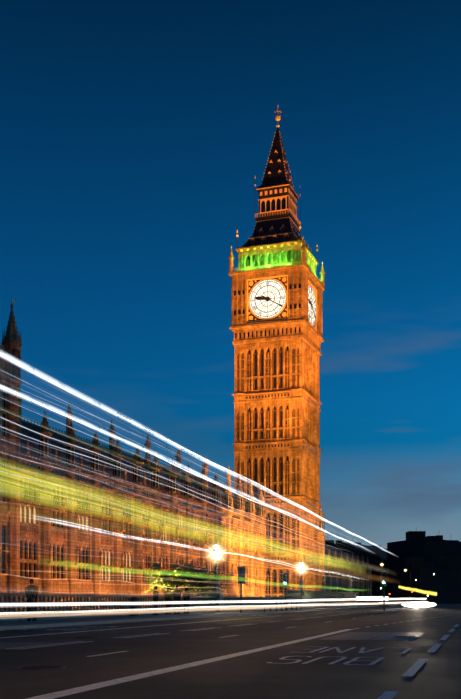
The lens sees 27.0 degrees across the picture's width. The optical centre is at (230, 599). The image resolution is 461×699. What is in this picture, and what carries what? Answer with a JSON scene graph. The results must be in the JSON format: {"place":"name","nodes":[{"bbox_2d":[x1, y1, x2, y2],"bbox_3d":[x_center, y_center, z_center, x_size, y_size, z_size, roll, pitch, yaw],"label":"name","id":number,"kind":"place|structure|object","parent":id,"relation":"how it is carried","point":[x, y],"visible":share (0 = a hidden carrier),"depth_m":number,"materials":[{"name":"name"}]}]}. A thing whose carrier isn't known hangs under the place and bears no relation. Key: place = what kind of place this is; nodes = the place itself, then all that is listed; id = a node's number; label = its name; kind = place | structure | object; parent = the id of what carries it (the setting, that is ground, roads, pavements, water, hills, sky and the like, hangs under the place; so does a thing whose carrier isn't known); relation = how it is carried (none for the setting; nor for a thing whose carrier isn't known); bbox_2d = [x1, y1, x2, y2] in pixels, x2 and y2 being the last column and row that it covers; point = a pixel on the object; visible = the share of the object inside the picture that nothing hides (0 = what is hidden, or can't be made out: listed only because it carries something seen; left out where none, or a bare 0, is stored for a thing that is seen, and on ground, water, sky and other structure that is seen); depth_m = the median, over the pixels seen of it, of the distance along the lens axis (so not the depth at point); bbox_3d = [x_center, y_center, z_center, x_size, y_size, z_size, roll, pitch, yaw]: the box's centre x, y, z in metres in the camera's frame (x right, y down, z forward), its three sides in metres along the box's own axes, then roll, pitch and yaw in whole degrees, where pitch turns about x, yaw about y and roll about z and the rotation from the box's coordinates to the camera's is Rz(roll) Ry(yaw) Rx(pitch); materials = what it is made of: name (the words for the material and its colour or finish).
{"place":"outdoors","nodes":[
{"label":"outdoors","id":0,"kind":"place"},
{"bbox_2d":[2,603,397,615],"bbox_3d":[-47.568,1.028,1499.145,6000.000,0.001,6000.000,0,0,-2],"label":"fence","id":1,"kind":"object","parent":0,"point":[79,611],"depth_m":84.83,"materials":[{"name":"metal"}]},
{"bbox_2d":[136,562,204,609],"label":"tree","id":2,"kind":"object","parent":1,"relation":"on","point":[178,576],"visible":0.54,"depth_m":99.88,"materials":[{"name":"green plant"}]},
{"bbox_2d":[0,106,372,610],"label":"palace","id":3,"kind":"object","parent":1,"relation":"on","point":[78,515],"visible":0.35,"depth_m":155.79,"materials":[{"name":"stone"}]},
{"bbox_2d":[183,564,228,595],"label":"tree","id":4,"kind":"object","parent":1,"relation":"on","point":[204,589],"visible":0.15,"depth_m":103.10,"materials":[{"name":"green plant"}]},
{"bbox_2d":[0,540,460,698],"bbox_3d":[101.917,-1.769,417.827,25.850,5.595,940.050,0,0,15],"label":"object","id":5,"kind":"object","parent":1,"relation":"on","point":[216,643],"visible":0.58,"depth_m":20.65,"materials":[{"name":"concrete"}]},
{"bbox_2d":[356,596,387,605],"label":"lit hoarding","id":6,"kind":"object","parent":5,"relation":"on","point":[369,600],"visible":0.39,"depth_m":150.85,"materials":[{"name":"metal"}]},
{"bbox_2d":[325,550,375,595],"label":"block","id":7,"kind":"structure","parent":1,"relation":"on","point":[373,577],"depth_m":317.62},
{"bbox_2d":[325,540,386,595],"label":"building","id":8,"kind":"structure","parent":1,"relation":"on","point":[377,554],"depth_m":347.91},
{"bbox_2d":[410,570,410,602],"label":"pole","id":9,"kind":"object","parent":1,"relation":"on","point":[410,586],"visible":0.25,"depth_m":251.49,"materials":[{"name":"metal"}]},
{"bbox_2d":[383,545,460,598],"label":"block","id":10,"kind":"structure","parent":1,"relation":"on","point":[451,561],"depth_m":295.55,"materials":[{"name":"black"}]},
{"bbox_2d":[387,530,460,558],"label":"building","id":11,"kind":"structure","parent":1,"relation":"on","point":[420,543],"depth_m":338.41,"materials":[{"name":"black"}]},
{"bbox_2d":[389,550,460,603],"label":"block","id":12,"kind":"structure","parent":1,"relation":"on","point":[442,585],"depth_m":267.52,"materials":[{"name":"black"}]},
{"bbox_2d":[0,0,460,548],"label":"sky","id":13,"kind":"structure","parent":0,"point":[136,136],"materials":[{"name":"blue"}]}
]}

